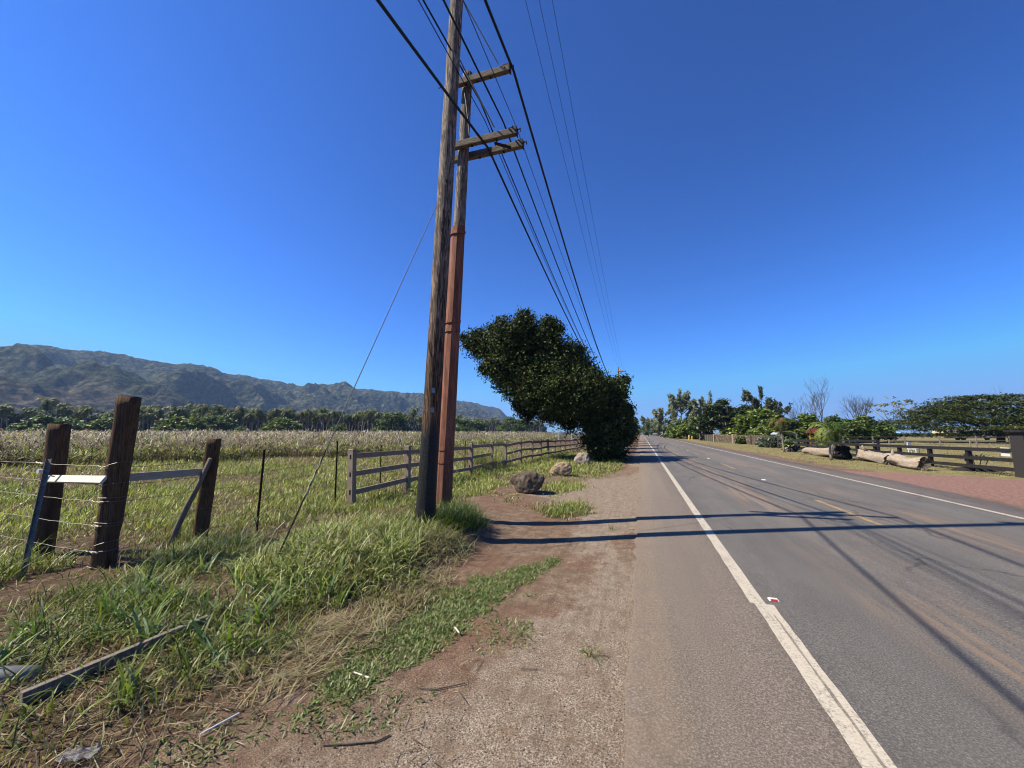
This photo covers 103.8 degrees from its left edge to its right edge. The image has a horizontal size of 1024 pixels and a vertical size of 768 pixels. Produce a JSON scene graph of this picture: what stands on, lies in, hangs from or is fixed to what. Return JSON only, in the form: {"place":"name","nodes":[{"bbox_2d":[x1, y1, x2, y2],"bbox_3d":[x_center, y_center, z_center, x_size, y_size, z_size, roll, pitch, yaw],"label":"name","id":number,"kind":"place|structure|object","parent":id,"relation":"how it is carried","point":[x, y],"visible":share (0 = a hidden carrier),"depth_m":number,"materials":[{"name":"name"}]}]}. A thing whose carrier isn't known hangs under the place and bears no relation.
{"place":"outdoors","nodes":[
{"label":"outdoors","id":0,"kind":"place"},
{"bbox_2d":[0,343,551,432],"bbox_3d":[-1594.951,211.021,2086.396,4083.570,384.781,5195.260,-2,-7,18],"label":"hills","id":1,"kind":"structure","parent":0,"point":[99,380],"depth_m":956.28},
{"bbox_2d":[0,425,579,467],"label":"tall dry grass","id":2,"kind":"structure","parent":0,"point":[21,447],"depth_m":27.77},
{"bbox_2d":[0,433,1023,767],"bbox_3d":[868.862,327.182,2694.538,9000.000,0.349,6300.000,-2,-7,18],"label":"ground","id":3,"kind":"structure","parent":0,"point":[532,537],"depth_m":3.10,"materials":[{"name":"soil"}]},
{"bbox_2d":[0,405,13,428],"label":"coconut palm","id":4,"kind":"object","parent":3,"relation":"on","point":[3,406],"visible":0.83,"depth_m":133.47,"materials":[{"name":"green plant"}]},
{"bbox_2d":[0,405,17,429],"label":"coconut palm","id":5,"kind":"object","parent":3,"relation":"on","point":[5,413],"visible":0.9,"depth_m":133.71,"materials":[{"name":"green plant"}]},
{"bbox_2d":[0,665,46,682],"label":"pipe","id":6,"kind":"object","parent":3,"relation":"on","point":[16,669],"visible":0.45,"depth_m":2.65,"materials":[{"name":"grey plastic"}]},
{"bbox_2d":[20,407,41,418],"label":"coconut palm","id":7,"kind":"object","parent":3,"relation":"on","point":[28,411],"visible":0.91,"depth_m":142.72,"materials":[{"name":"green plant"}]},
{"bbox_2d":[18,459,51,577],"bbox_3d":[-5.709,1.633,4.805,0.057,1.429,0.819,6,-9,-42],"label":"steel bar","id":8,"kind":"object","parent":3,"relation":"on","point":[37,507],"visible":0.82,"depth_m":4.82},
{"bbox_2d":[5,413,85,431],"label":"spreading tree","id":9,"kind":"object","parent":3,"relation":"on","point":[36,422],"visible":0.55,"depth_m":121.86,"materials":[{"name":"green plant"}]},
{"bbox_2d":[33,398,59,414],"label":"coconut palm","id":10,"kind":"object","parent":3,"relation":"on","point":[48,401],"visible":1,"depth_m":137.90,"materials":[{"name":"green plant"}]},
{"bbox_2d":[50,403,72,423],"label":"coconut palm","id":11,"kind":"object","parent":3,"relation":"on","point":[59,405],"visible":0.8,"depth_m":140.49,"materials":[{"name":"green plant"}]},
{"bbox_2d":[57,406,77,416],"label":"coconut palm","id":12,"kind":"object","parent":3,"relation":"on","point":[68,410],"visible":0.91,"depth_m":140.23,"materials":[{"name":"green plant"}]},
{"bbox_2d":[50,742,104,764],"bbox_3d":[-2.248,1.909,2.080,0.168,0.028,0.096,1,-7,-11],"label":"plastic wrap","id":13,"kind":"object","parent":3,"relation":"on","point":[66,754],"visible":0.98,"depth_m":2.08,"materials":[{"name":"grey"}]},
{"bbox_2d":[76,407,95,423],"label":"coconut palm","id":14,"kind":"object","parent":3,"relation":"on","point":[88,410],"visible":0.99,"depth_m":146.30,"materials":[{"name":"green plant"}]},
{"bbox_2d":[78,416,143,432],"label":"spreading tree","id":15,"kind":"object","parent":3,"relation":"on","point":[104,423],"visible":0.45,"depth_m":130.92,"materials":[{"name":"green plant"}]},
{"bbox_2d":[18,615,209,707],"bbox_3d":[-2.776,1.984,2.919,0.045,0.150,1.082,-2,-7,20],"label":"plank","id":16,"kind":"object","parent":3,"relation":"on","point":[92,666],"visible":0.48,"depth_m":2.73,"materials":[{"name":"grey wood"}]},
{"bbox_2d":[139,412,153,428],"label":"coconut palm","id":17,"kind":"object","parent":3,"relation":"on","point":[146,416],"visible":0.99,"depth_m":147.92,"materials":[{"name":"green plant"}]},
{"bbox_2d":[153,407,168,421],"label":"coconut palm","id":18,"kind":"object","parent":3,"relation":"on","point":[160,413],"visible":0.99,"depth_m":153.60,"materials":[{"name":"green plant"}]},
{"bbox_2d":[150,414,211,432],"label":"spreading tree","id":19,"kind":"object","parent":3,"relation":"on","point":[176,422],"visible":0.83,"depth_m":133.12,"materials":[{"name":"green plant"}]},
{"bbox_2d":[174,408,188,417],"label":"coconut palm","id":20,"kind":"object","parent":3,"relation":"on","point":[182,411],"visible":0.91,"depth_m":157.31,"materials":[{"name":"green plant"}]},
{"bbox_2d":[168,458,211,545],"bbox_3d":[-4.691,1.777,5.833,0.549,1.388,0.081,0,-7,-2],"label":"leaning stick","id":21,"kind":"object","parent":3,"relation":"on","point":[182,515],"visible":0.84,"depth_m":5.82,"materials":[{"name":"grey wood"}]},
{"bbox_2d":[195,404,210,416],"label":"coconut palm","id":22,"kind":"object","parent":3,"relation":"on","point":[204,408],"visible":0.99,"depth_m":157.29,"materials":[{"name":"green plant"}]},
{"bbox_2d":[210,404,226,415],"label":"coconut palm","id":23,"kind":"object","parent":3,"relation":"on","point":[219,408],"visible":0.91,"depth_m":164.81,"materials":[{"name":"green plant"}]},
{"bbox_2d":[200,712,238,734],"bbox_3d":[-1.704,1.983,2.346,0.011,0.013,0.197,-4,-8,32],"label":"straw tube","id":24,"kind":"object","parent":3,"relation":"on","point":[212,727],"visible":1,"depth_m":2.34,"materials":[{"name":"white paint"}]},
{"bbox_2d":[192,414,247,432],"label":"spreading tree","id":25,"kind":"object","parent":3,"relation":"on","point":[226,423],"visible":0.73,"depth_m":146.52,"materials":[{"name":"green plant"}]},
{"bbox_2d":[234,406,248,425],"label":"coconut palm","id":26,"kind":"object","parent":3,"relation":"on","point":[242,409],"visible":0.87,"depth_m":166.28,"materials":[{"name":"green plant"}]},
{"bbox_2d":[244,413,257,430],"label":"coconut palm","id":27,"kind":"object","parent":3,"relation":"on","point":[251,417],"visible":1,"depth_m":164.78,"materials":[{"name":"green plant"}]},
{"bbox_2d":[250,408,266,431],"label":"coconut palm","id":28,"kind":"object","parent":3,"relation":"on","point":[259,412],"visible":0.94,"depth_m":166.50,"materials":[{"name":"green plant"}]},
{"bbox_2d":[0,407,547,433],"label":"grove undergrowth","id":29,"kind":"object","parent":3,"relation":"on","point":[15,418],"visible":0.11,"depth_m":193.73,"materials":[{"name":"green plant"}]},
{"bbox_2d":[0,460,554,767],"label":"straw litter","id":30,"kind":"object","parent":3,"relation":"on","point":[276,675],"visible":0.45,"depth_m":2.87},
{"bbox_2d":[258,417,304,431],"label":"spreading tree","id":31,"kind":"object","parent":3,"relation":"on","point":[282,423],"visible":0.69,"depth_m":150.31,"materials":[{"name":"green plant"}]},
{"bbox_2d":[0,396,565,569],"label":"wire fence","id":32,"kind":"object","parent":3,"relation":"on","point":[116,478],"visible":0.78,"depth_m":5.17,"materials":[{"name":"brown wood"}]},
{"bbox_2d":[0,442,566,758],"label":"grass clumps","id":33,"kind":"object","parent":3,"relation":"on","point":[113,603],"visible":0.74,"depth_m":3.51,"materials":[{"name":"plant"}]},
{"bbox_2d":[305,409,313,430],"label":"coconut palm","id":34,"kind":"object","parent":3,"relation":"on","point":[310,412],"visible":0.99,"depth_m":174.40,"materials":[{"name":"green plant"}]},
{"bbox_2d":[0,445,619,767],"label":"field grass","id":35,"kind":"structure","parent":3,"relation":"on","point":[135,505],"depth_m":8.24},
{"bbox_2d":[313,413,323,429],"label":"coconut palm","id":36,"kind":"object","parent":3,"relation":"on","point":[317,418],"visible":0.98,"depth_m":177.29,"materials":[{"name":"green plant"}]},
{"bbox_2d":[328,411,341,427],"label":"coconut palm","id":37,"kind":"object","parent":3,"relation":"on","point":[335,414],"visible":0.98,"depth_m":180.26,"materials":[{"name":"green plant"}]},
{"bbox_2d":[327,424,347,431],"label":"spreading tree","id":38,"kind":"object","parent":3,"relation":"on","point":[340,428],"visible":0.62,"depth_m":119.67,"materials":[{"name":"green plant"}]},
{"bbox_2d":[199,489,499,616],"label":"lush grass","id":39,"kind":"structure","parent":3,"relation":"on","point":[310,540],"depth_m":4.81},
{"bbox_2d":[323,734,390,745],"bbox_3d":[-0.871,2.007,2.252,0.362,0.017,0.048,1,-7,-12],"label":"twig","id":40,"kind":"object","parent":3,"relation":"on","point":[352,743],"visible":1,"depth_m":2.24,"materials":[{"name":"wood"}]},
{"bbox_2d":[112,483,637,767],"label":"pebbles","id":41,"kind":"object","parent":3,"relation":"on","point":[413,743],"visible":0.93,"depth_m":2.48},
{"bbox_2d":[137,455,631,767],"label":"creeping weeds","id":42,"kind":"object","parent":3,"relation":"on","point":[358,666],"visible":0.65,"depth_m":3.37,"materials":[{"name":"green plant"}]},
{"bbox_2d":[369,411,414,431],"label":"spreading tree","id":43,"kind":"object","parent":3,"relation":"on","point":[395,419],"visible":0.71,"depth_m":178.75,"materials":[{"name":"green plant"}]},
{"bbox_2d":[415,0,497,524],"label":"utility pole","id":44,"kind":"object","parent":3,"relation":"on","point":[427,476],"visible":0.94,"depth_m":6.59,"materials":[{"name":"brown wood"}]},
{"bbox_2d":[418,0,579,336],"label":"overhead cable","id":45,"kind":"object","parent":44,"relation":"attached to","point":[489,131],"visible":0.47,"depth_m":8.07,"materials":[{"name":"rubber"}]},
{"bbox_2d":[422,0,590,358],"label":"overhead cable","id":46,"kind":"object","parent":44,"relation":"attached to","point":[428,9],"visible":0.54,"depth_m":8.84,"materials":[{"name":"rubber"}]},
{"bbox_2d":[525,0,614,356],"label":"power line","id":47,"kind":"object","parent":44,"relation":"attached to","point":[558,135],"visible":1,"depth_m":13.00,"materials":[{"name":"metal"}]},
{"bbox_2d":[539,0,618,361],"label":"power line","id":48,"kind":"object","parent":44,"relation":"attached to","point":[569,142],"visible":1,"depth_m":13.42,"materials":[{"name":"metal"}]},
{"bbox_2d":[552,0,622,368],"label":"power line","id":49,"kind":"object","parent":44,"relation":"attached to","point":[578,141],"visible":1,"depth_m":13.33,"materials":[{"name":"metal"}]},
{"bbox_2d":[455,416,471,431],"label":"spreading tree","id":50,"kind":"object","parent":3,"relation":"on","point":[461,425],"visible":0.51,"depth_m":207.33,"materials":[{"name":"green plant"}]},
{"bbox_2d":[347,438,580,505],"bbox_3d":[2.155,4.395,26.918,0.226,1.537,37.926,-2,-7,18],"label":"rail fence","id":51,"kind":"object","parent":3,"relation":"on","point":[353,473],"visible":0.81,"depth_m":11.21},
{"bbox_2d":[456,420,487,432],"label":"spreading tree","id":52,"kind":"object","parent":3,"relation":"on","point":[476,425],"visible":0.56,"depth_m":231.39,"materials":[{"name":"green plant"}]},
{"bbox_2d":[436,62,526,507],"bbox_3d":[-0.608,-2.092,7.865,1.791,9.040,0.529,-2,-7,18],"label":"utility pole","id":53,"kind":"object","parent":3,"relation":"on","point":[464,143],"visible":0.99,"depth_m":7.88,"materials":[{"name":"brown wood"}]},
{"bbox_2d":[263,163,455,567],"bbox_3d":[-1.935,-1.182,6.380,0.133,7.227,3.385,-4,-8,29],"label":"guy wire","id":54,"kind":"object","parent":53,"relation":"attached to","point":[309,485],"visible":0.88,"depth_m":5.21,"materials":[{"name":"metal"}]},
{"bbox_2d":[376,0,591,364],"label":"overhead cable","id":55,"kind":"object","parent":53,"relation":"attached to","point":[394,22],"visible":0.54,"depth_m":6.88,"materials":[{"name":"rubber"}]},
{"bbox_2d":[463,0,606,370],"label":"overhead cable","id":56,"kind":"object","parent":53,"relation":"attached to","point":[520,138],"visible":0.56,"depth_m":7.65,"materials":[{"name":"rubber"}]},
{"bbox_2d":[484,0,607,374],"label":"overhead cable","id":57,"kind":"object","parent":53,"relation":"attached to","point":[508,58],"visible":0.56,"depth_m":9.50,"materials":[{"name":"rubber"}]},
{"bbox_2d":[495,416,533,433],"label":"spreading tree","id":58,"kind":"object","parent":3,"relation":"on","point":[516,426],"visible":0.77,"depth_m":235.34,"materials":[{"name":"green plant"}]},
{"bbox_2d":[510,471,544,493],"bbox_3d":[0.442,2.764,11.358,0.972,0.617,0.701,-2,-7,18],"label":"boulder","id":59,"kind":"object","parent":3,"relation":"on","point":[527,482],"visible":1,"depth_m":11.09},
{"bbox_2d":[459,305,642,462],"bbox_3d":[2.317,0.245,26.777,11.921,10.058,9.572,-2,-7,18],"label":"roadside tree","id":60,"kind":"object","parent":3,"relation":"on","point":[544,374],"visible":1,"depth_m":24.23,"materials":[{"name":"green plant"}]},
{"bbox_2d":[550,462,571,475],"bbox_3d":[1.914,3.328,15.697,0.898,0.572,0.602,-2,-7,18],"label":"boulder","id":61,"kind":"object","parent":3,"relation":"on","point":[561,468],"visible":0.94,"depth_m":15.47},
{"bbox_2d":[574,452,589,462],"bbox_3d":[3.820,4.042,21.910,0.887,0.638,0.509,-2,-7,18],"label":"boulder","id":62,"kind":"object","parent":3,"relation":"on","point":[583,457],"visible":0.97,"depth_m":21.73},
{"bbox_2d":[639,415,655,435],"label":"ironwood tree","id":63,"kind":"object","parent":3,"relation":"on","point":[646,422],"visible":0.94,"depth_m":178.26,"materials":[{"name":"green plant"}]},
{"bbox_2d":[650,408,672,435],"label":"ironwood tree","id":64,"kind":"object","parent":3,"relation":"on","point":[658,414],"visible":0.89,"depth_m":137.08,"materials":[{"name":"green plant"}]},
{"bbox_2d":[660,418,690,438],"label":"spreading tree","id":65,"kind":"object","parent":3,"relation":"on","point":[679,421],"visible":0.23,"depth_m":116.89,"materials":[{"name":"green plant"}]},
{"bbox_2d":[667,388,699,423],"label":"ironwood tree","id":66,"kind":"object","parent":3,"relation":"on","point":[683,403],"visible":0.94,"depth_m":127.33,"materials":[{"name":"green plant"}]},
{"bbox_2d":[668,420,715,438],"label":"spreading tree","id":67,"kind":"object","parent":3,"relation":"on","point":[678,431],"visible":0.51,"depth_m":106.53,"materials":[{"name":"green plant"}]},
{"bbox_2d":[679,396,712,418],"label":"ironwood tree","id":68,"kind":"object","parent":3,"relation":"on","point":[702,402],"visible":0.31,"depth_m":129.24,"materials":[{"name":"green plant"}]},
{"bbox_2d":[684,415,729,438],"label":"spreading tree","id":69,"kind":"object","parent":3,"relation":"on","point":[695,434],"visible":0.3,"depth_m":100.05,"materials":[{"name":"green plant"}]},
{"bbox_2d":[688,398,752,431],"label":"spreading tree","id":70,"kind":"object","parent":3,"relation":"on","point":[711,415],"visible":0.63,"depth_m":83.23,"materials":[{"name":"green plant"}]},
{"bbox_2d":[734,436,745,443],"bbox_3d":[33.667,8.343,59.230,1.779,1.504,1.630,-2,-7,18],"label":"shrub","id":71,"kind":"object","parent":3,"relation":"on","point":[740,440],"visible":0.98,"depth_m":58.79,"materials":[{"name":"green plant"}]},
{"bbox_2d":[713,434,783,444],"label":"stone wall","id":72,"kind":"structure","parent":3,"relation":"on","point":[725,438],"depth_m":63.76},
{"bbox_2d":[726,407,789,434],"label":"spreading tree","id":73,"kind":"object","parent":3,"relation":"on","point":[751,419],"visible":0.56,"depth_m":75.26,"materials":[{"name":"green plant"}]},
{"bbox_2d":[740,385,783,416],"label":"ironwood tree","id":74,"kind":"object","parent":3,"relation":"on","point":[747,397],"visible":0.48,"depth_m":94.07,"materials":[{"name":"green plant"}]},
{"bbox_2d":[755,435,797,447],"bbox_3d":[29.690,6.600,45.067,2.986,1.982,5.074,-1,-7,6],"label":"shrub","id":75,"kind":"object","parent":3,"relation":"on","point":[769,441],"visible":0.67,"depth_m":45.06,"materials":[{"name":"green plant"}]},
{"bbox_2d":[750,418,806,439],"bbox_3d":[41.470,7.305,62.254,7.593,4.337,8.117,-5,-8,34],"label":"spreading tree","id":76,"kind":"object","parent":3,"relation":"on","point":[761,429],"visible":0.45,"depth_m":60.81,"materials":[{"name":"green plant"}]},
{"bbox_2d":[767,417,790,451],"bbox_3d":[23.673,4.487,35.601,1.884,3.068,1.673,4,-8,-31],"label":"young palm","id":77,"kind":"object","parent":3,"relation":"on","point":[779,427],"visible":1,"depth_m":35.47,"materials":[{"name":"green plant"}]},
{"bbox_2d":[773,402,793,417],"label":"ironwood tree","id":78,"kind":"object","parent":3,"relation":"on","point":[782,410],"visible":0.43,"depth_m":90.35,"materials":[{"name":"green plant"}]},
{"bbox_2d":[780,440,795,450],"bbox_3d":[26.114,5.883,37.915,1.339,1.132,1.386,-5,-9,37],"label":"shrub","id":79,"kind":"object","parent":3,"relation":"on","point":[788,442],"visible":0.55,"depth_m":37.69,"materials":[{"name":"green plant"}]},
{"bbox_2d":[781,445,802,451],"bbox_3d":[25.031,5.807,36.216,1.396,0.634,1.452,0,-7,-3],"label":"brush pile","id":80,"kind":"object","parent":3,"relation":"on","point":[791,448],"visible":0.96,"depth_m":35.79,"materials":[{"name":"plant"}]},
{"bbox_2d":[786,412,827,442],"bbox_3d":[45.020,6.944,62.168,6.781,5.240,7.891,-2,-7,18],"label":"spreading tree","id":81,"kind":"object","parent":3,"relation":"on","point":[806,421],"visible":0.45,"depth_m":60.98,"materials":[{"name":"green plant"}]},
{"bbox_2d":[798,374,832,421],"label":"bare tree","id":82,"kind":"object","parent":3,"relation":"on","point":[817,405],"visible":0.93,"depth_m":74.87,"materials":[{"name":"brown plant"}]},
{"bbox_2d":[801,445,851,458],"bbox_3d":[22.530,4.867,29.544,0.944,0.941,8.461,-2,-7,19],"label":"log","id":83,"kind":"object","parent":3,"relation":"on","point":[840,452],"visible":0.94,"depth_m":26.39,"materials":[{"name":"brown wood"}]},
{"bbox_2d":[806,421,849,459],"bbox_3d":[20.155,3.594,25.483,1.844,2.424,2.247,1,-7,-11],"label":"young palm","id":84,"kind":"object","parent":3,"relation":"on","point":[833,434],"visible":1,"depth_m":25.34,"materials":[{"name":"green plant"}]},
{"bbox_2d":[791,439,880,450],"bbox_3d":[29.441,5.774,37.134,0.218,1.345,9.350,0,-7,-4],"label":"rail fence","id":85,"kind":"object","parent":3,"relation":"on","point":[876,441],"visible":0.33,"depth_m":35.07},
{"bbox_2d":[805,414,879,442],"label":"spreading tree","id":86,"kind":"object","parent":3,"relation":"on","point":[856,430],"visible":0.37,"depth_m":66.27,"materials":[{"name":"green plant"}]},
{"bbox_2d":[835,392,874,418],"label":"bare tree","id":87,"kind":"object","parent":3,"relation":"on","point":[855,407],"visible":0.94,"depth_m":73.72,"materials":[{"name":"brown plant"}]},
{"bbox_2d":[856,445,892,464],"bbox_3d":[20.691,4.025,22.725,0.894,1.068,4.068,-3,-8,23],"label":"log","id":88,"kind":"object","parent":3,"relation":"on","point":[864,454],"visible":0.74,"depth_m":23.10,"materials":[{"name":"beige wood"}]},
{"bbox_2d":[854,414,899,442],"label":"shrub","id":89,"kind":"object","parent":3,"relation":"on","point":[883,430],"visible":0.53,"depth_m":67.33,"materials":[{"name":"green plant"}]},
{"bbox_2d":[863,396,918,439],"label":"thorn tree","id":90,"kind":"object","parent":3,"relation":"on","point":[893,403],"visible":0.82,"depth_m":81.09,"materials":[{"name":"green plant"}]},
{"bbox_2d":[790,440,1013,471],"bbox_3d":[24.090,4.731,28.416,0.314,1.325,27.663,-2,-7,19],"label":"rail fence","id":91,"kind":"object","parent":3,"relation":"on","point":[969,464],"visible":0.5,"depth_m":19.17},
{"bbox_2d":[882,449,931,470],"bbox_3d":[19.451,3.739,20.111,0.767,0.902,4.257,-3,-8,24],"label":"log","id":92,"kind":"object","parent":3,"relation":"on","point":[916,463],"visible":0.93,"depth_m":18.86,"materials":[{"name":"beige wood"}]},
{"bbox_2d":[842,436,1010,448],"bbox_3d":[53.568,6.207,42.199,36.527,1.400,1.261,0,-7,2],"label":"rail fence","id":93,"kind":"object","parent":3,"relation":"on","point":[940,444],"visible":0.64,"depth_m":42.50,"materials":[{"name":"brown wood"}]},
{"bbox_2d":[888,439,1006,454],"bbox_3d":[36.664,4.141,24.478,19.964,1.250,2.958,-6,-9,42],"label":"rail fence","id":94,"kind":"object","parent":3,"relation":"on","point":[890,449],"visible":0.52,"depth_m":28.89,"materials":[{"name":"brown wood"}]},
{"bbox_2d":[878,392,1023,442],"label":"umbrella tree","id":95,"kind":"object","parent":3,"relation":"on","point":[959,414],"visible":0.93,"depth_m":66.56,"materials":[{"name":"green plant"}]},
{"bbox_2d":[932,430,995,439],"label":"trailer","id":96,"kind":"object","parent":3,"relation":"on","point":[964,438],"visible":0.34,"depth_m":88.42,"materials":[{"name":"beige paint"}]},
{"bbox_2d":[1003,430,1023,477],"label":"gate pillar","id":97,"kind":"structure","parent":3,"relation":"on","point":[1017,444],"depth_m":15.39,"materials":[{"name":"grey paint"}]},
{"bbox_2d":[0,0,1023,432],"label":"sky","id":98,"kind":"structure","parent":0,"point":[784,195],"materials":[{"name":"blue"}]},
{"bbox_2d":[624,434,1023,767],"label":"road","id":99,"kind":"structure","parent":0,"point":[907,627],"depth_m":3.63,"materials":[{"name":"asphalt"}]},
{"bbox_2d":[643,435,896,767],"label":"edge line","id":100,"kind":"object","parent":99,"relation":"on","point":[860,748],"visible":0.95,"depth_m":2.80,"materials":[{"name":"white paint"}]},
{"bbox_2d":[774,615,885,767],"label":"line groove","id":101,"kind":"object","parent":100,"relation":"on","point":[843,709],"visible":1,"depth_m":2.51,"materials":[{"name":"paint"}]},
{"bbox_2d":[672,444,889,527],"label":"line","id":102,"kind":"object","parent":99,"relation":"on","point":[868,520],"visible":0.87,"depth_m":8.21,"materials":[{"name":"yellow paint"}]},
{"bbox_2d":[663,437,1023,518],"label":"edge line","id":103,"kind":"object","parent":99,"relation":"on","point":[894,489],"visible":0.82,"depth_m":11.11,"materials":[{"name":"white paint"}]},
{"bbox_2d":[690,439,1014,476],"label":"verge grass","id":104,"kind":"structure","parent":0,"point":[895,451],"depth_m":28.40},
{"bbox_2d":[951,453,1004,471],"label":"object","id":105,"kind":"object","parent":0,"point":[967,469],"visible":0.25,"depth_m":17.98,"materials":[{"name":"green plant"}]},
{"bbox_3d":[16.941,3.179,61.400,1.323,11.819,0.354,-2,-7,18],"label":"utility pole","id":106,"kind":"object","parent":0,"visible":0},
{"bbox_2d":[442,0,602,373],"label":"overhead cable","id":107,"kind":"object","parent":106,"relation":"attached to","point":[457,28],"visible":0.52,"depth_m":7.99,"materials":[{"name":"rubber"}]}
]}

